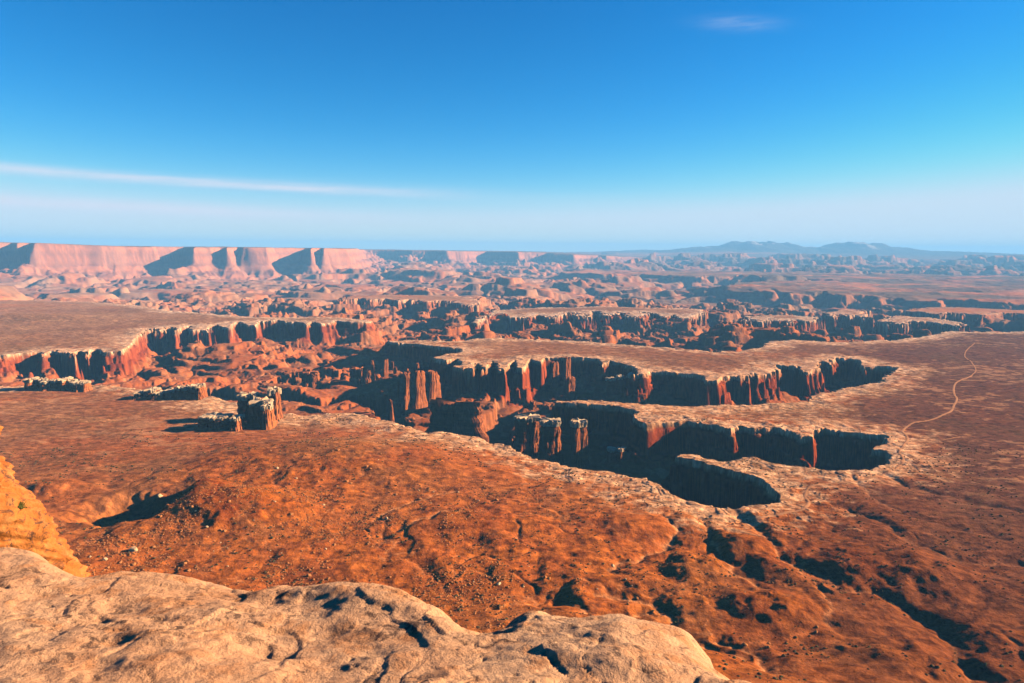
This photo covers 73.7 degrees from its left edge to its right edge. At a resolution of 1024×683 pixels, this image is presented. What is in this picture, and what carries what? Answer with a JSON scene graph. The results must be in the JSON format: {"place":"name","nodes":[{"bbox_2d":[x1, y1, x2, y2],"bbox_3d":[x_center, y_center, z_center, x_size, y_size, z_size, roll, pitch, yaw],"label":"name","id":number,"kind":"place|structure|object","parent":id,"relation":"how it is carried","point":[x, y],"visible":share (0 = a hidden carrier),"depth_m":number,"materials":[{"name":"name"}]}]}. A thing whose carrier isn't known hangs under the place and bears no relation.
{"place":"outdoors","nodes":[
{"label":"outdoors","id":0,"kind":"place"},
{"bbox_2d":[0,307,1022,508],"bbox_3d":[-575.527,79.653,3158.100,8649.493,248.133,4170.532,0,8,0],"label":"canyon","id":1,"kind":"structure","parent":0,"point":[225,364],"depth_m":2507.32,"materials":[{"name":"brown stone"}]},
{"bbox_2d":[22,376,92,391],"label":"rock butte","id":2,"kind":"object","parent":1,"relation":"on","point":[70,383],"visible":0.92,"depth_m":1909.50,"materials":[{"name":"stone"}]},
{"bbox_2d":[133,386,174,400],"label":"rock butte","id":3,"kind":"object","parent":1,"relation":"on","point":[155,393],"visible":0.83,"depth_m":1806.06,"materials":[{"name":"stone"}]},
{"bbox_2d":[173,383,207,399],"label":"rock butte","id":4,"kind":"object","parent":1,"relation":"on","point":[197,391],"visible":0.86,"depth_m":1804.51,"materials":[{"name":"stone"}]},
{"bbox_2d":[194,386,282,431],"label":"rock butte","id":5,"kind":"object","parent":1,"relation":"on","point":[254,410],"visible":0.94,"depth_m":1526.37,"materials":[{"name":"stone"}]},
{"bbox_2d":[291,370,296,384],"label":"slender spire","id":6,"kind":"structure","parent":1,"relation":"on","point":[293,380],"depth_m":2591.05,"materials":[{"name":"stone"}]},
{"bbox_2d":[299,370,321,388],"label":"rock block","id":7,"kind":"object","parent":1,"relation":"on","point":[311,379],"visible":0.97,"depth_m":2591.37,"materials":[{"name":"stone"}]},
{"bbox_2d":[347,366,372,386],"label":"rock block","id":8,"kind":"object","parent":1,"relation":"on","point":[360,377],"visible":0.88,"depth_m":2617.67,"materials":[{"name":"stone"}]},
{"bbox_2d":[371,361,374,380],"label":"slender spire","id":9,"kind":"structure","parent":1,"relation":"on","point":[372,369],"depth_m":2635.45,"materials":[{"name":"stone"}]},
{"bbox_2d":[383,359,388,378],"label":"slender spire","id":10,"kind":"structure","parent":1,"relation":"on","point":[385,372],"depth_m":2637.19,"materials":[{"name":"stone"}]},
{"bbox_2d":[388,399,393,421],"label":"slender spire","id":11,"kind":"structure","parent":1,"relation":"on","point":[391,416],"depth_m":2086.11,"materials":[{"name":"stone"}]},
{"bbox_2d":[397,382,400,407],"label":"slender spire","id":12,"kind":"structure","parent":1,"relation":"on","point":[399,398],"depth_m":2169.44,"materials":[{"name":"stone"}]},
{"bbox_2d":[403,372,412,409],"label":"rock tower","id":13,"kind":"structure","parent":1,"relation":"on","point":[407,402],"depth_m":2151.60,"materials":[{"name":"stone"}]},
{"bbox_2d":[410,368,413,378],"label":"basin spire","id":14,"kind":"structure","parent":1,"relation":"on","point":[412,372],"depth_m":2568.23,"materials":[{"name":"stone"}]},
{"bbox_2d":[413,370,427,408],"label":"rock tower","id":15,"kind":"structure","parent":1,"relation":"on","point":[420,401],"depth_m":2165.64,"materials":[{"name":"stone"}]},
{"bbox_2d":[429,356,432,367],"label":"basin spire","id":16,"kind":"structure","parent":1,"relation":"on","point":[430,359],"depth_m":2808.71,"materials":[{"name":"stone"}]},
{"bbox_2d":[427,370,441,403],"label":"rock tower","id":17,"kind":"structure","parent":1,"relation":"on","point":[434,384],"depth_m":2207.23,"materials":[{"name":"stone"}]},
{"bbox_2d":[425,397,488,442],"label":"rock wall","id":18,"kind":"structure","parent":1,"relation":"on","point":[448,415],"depth_m":1897.35,"materials":[{"name":"stone"}]},
{"bbox_2d":[514,413,540,458],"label":"rock tower","id":19,"kind":"structure","parent":1,"relation":"on","point":[527,433],"depth_m":1695.02,"materials":[{"name":"stone"}]},
{"bbox_2d":[529,400,536,409],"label":"rock pinnacle","id":20,"kind":"object","parent":1,"relation":"on","point":[532,404],"visible":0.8,"depth_m":2204.18,"materials":[{"name":"stone"}]},
{"bbox_2d":[541,404,549,413],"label":"rock pinnacle","id":21,"kind":"object","parent":1,"relation":"on","point":[545,408],"visible":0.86,"depth_m":2180.09,"materials":[{"name":"stone"}]},
{"bbox_2d":[535,417,563,464],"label":"rock tower","id":22,"kind":"structure","parent":1,"relation":"on","point":[549,447],"depth_m":1625.09,"materials":[{"name":"stone"}]},
{"bbox_2d":[550,361,559,388],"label":"rock tower","id":23,"kind":"structure","parent":1,"relation":"on","point":[555,377],"depth_m":2510.98,"materials":[{"name":"stone"}]},
{"bbox_2d":[562,357,570,395],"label":"rock tower","id":24,"kind":"structure","parent":1,"relation":"on","point":[567,366],"depth_m":2442.32,"materials":[{"name":"stone"}]},
{"bbox_2d":[566,376,575,400],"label":"rock tower","id":25,"kind":"structure","parent":1,"relation":"on","point":[570,394],"depth_m":2319.90,"materials":[{"name":"stone"}]},
{"bbox_2d":[567,417,589,469],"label":"rock tower","id":26,"kind":"structure","parent":1,"relation":"on","point":[579,457],"depth_m":1587.38,"materials":[{"name":"stone"}]},
{"bbox_2d":[605,377,615,397],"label":"rock tower","id":27,"kind":"structure","parent":1,"relation":"on","point":[610,387],"depth_m":2325.94,"materials":[{"name":"stone"}]},
{"bbox_2d":[606,446,616,464],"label":"hoodoo","id":28,"kind":"object","parent":1,"relation":"on","point":[611,455],"visible":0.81,"depth_m":1597.79,"materials":[{"name":"stone"}]},
{"bbox_2d":[615,374,624,394],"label":"rock tower","id":29,"kind":"structure","parent":1,"relation":"on","point":[619,384],"depth_m":2309.37,"materials":[{"name":"stone"}]},
{"bbox_2d":[617,447,626,463],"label":"hoodoo","id":30,"kind":"object","parent":1,"relation":"on","point":[622,454],"visible":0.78,"depth_m":1581.87,"materials":[{"name":"stone"}]},
{"bbox_2d":[626,372,633,386],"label":"rock tower","id":31,"kind":"structure","parent":1,"relation":"on","point":[629,375],"depth_m":2312.28,"materials":[{"name":"stone"}]},
{"bbox_2d":[0,307,1023,682],"bbox_3d":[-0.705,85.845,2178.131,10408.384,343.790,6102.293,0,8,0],"label":"ground","id":32,"kind":"structure","parent":0,"point":[958,609],"depth_m":1061.47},
{"bbox_2d":[128,546,137,551],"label":"boulder","id":33,"kind":"object","parent":32,"relation":"on","point":[133,549],"visible":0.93,"depth_m":884.89,"materials":[{"name":"beige stone"}]},
{"bbox_2d":[0,547,750,682],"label":"overlook ledge","id":34,"kind":"object","parent":32,"relation":"on","point":[58,625],"visible":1,"depth_m":4.85,"materials":[{"name":"stone"}]},
{"bbox_2d":[59,483,710,654],"bbox_3d":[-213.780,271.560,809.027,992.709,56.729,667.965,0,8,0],"label":"rubble","id":35,"kind":"object","parent":32,"relation":"on","point":[341,532],"visible":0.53,"depth_m":922.71,"materials":[{"name":"brown stone"}]},
{"bbox_2d":[1,413,1023,682],"bbox_3d":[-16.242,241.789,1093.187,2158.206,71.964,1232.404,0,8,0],"label":"scrub","id":36,"kind":"object","parent":32,"relation":"on","point":[577,529],"visible":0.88,"depth_m":981.31,"materials":[{"name":"plant"}]},
{"bbox_2d":[0,242,1023,331],"bbox_3d":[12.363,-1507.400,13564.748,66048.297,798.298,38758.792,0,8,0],"label":"terrain","id":37,"kind":"structure","parent":0,"point":[976,293],"depth_m":10643.46,"materials":[{"name":"brown stone"}]},
{"bbox_2d":[0,426,90,576],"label":"rock outcrop","id":38,"kind":"object","parent":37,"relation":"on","point":[32,526],"visible":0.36,"depth_m":11.79,"materials":[{"name":"stone"}]},
{"bbox_2d":[17,499,29,508],"bbox_3d":[-8.353,2.768,11.605,0.263,0.197,0.216,-3,8,-26],"label":"desert bush","id":39,"kind":"object","parent":38,"relation":"on","point":[21,505],"visible":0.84,"depth_m":11.62,"materials":[{"name":"green plant"}]},
{"bbox_2d":[0,0,1023,253],"label":"sky","id":40,"kind":"structure","parent":0,"point":[472,125],"materials":[{"name":"blue"}]},
{"bbox_2d":[562,241,1023,257],"bbox_3d":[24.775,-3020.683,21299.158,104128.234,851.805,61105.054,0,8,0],"label":"mountains","id":41,"kind":"structure","parent":0,"point":[861,249],"depth_m":33127.04,"materials":[{"name":"stone"}]},
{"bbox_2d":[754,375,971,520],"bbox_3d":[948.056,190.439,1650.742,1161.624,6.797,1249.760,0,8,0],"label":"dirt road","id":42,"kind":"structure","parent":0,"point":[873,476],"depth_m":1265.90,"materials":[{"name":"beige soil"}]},
{"bbox_2d":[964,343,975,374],"bbox_3d":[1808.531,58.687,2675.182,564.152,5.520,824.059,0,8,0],"label":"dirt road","id":43,"kind":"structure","parent":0,"point":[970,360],"depth_m":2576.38,"materials":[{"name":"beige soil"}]}
]}

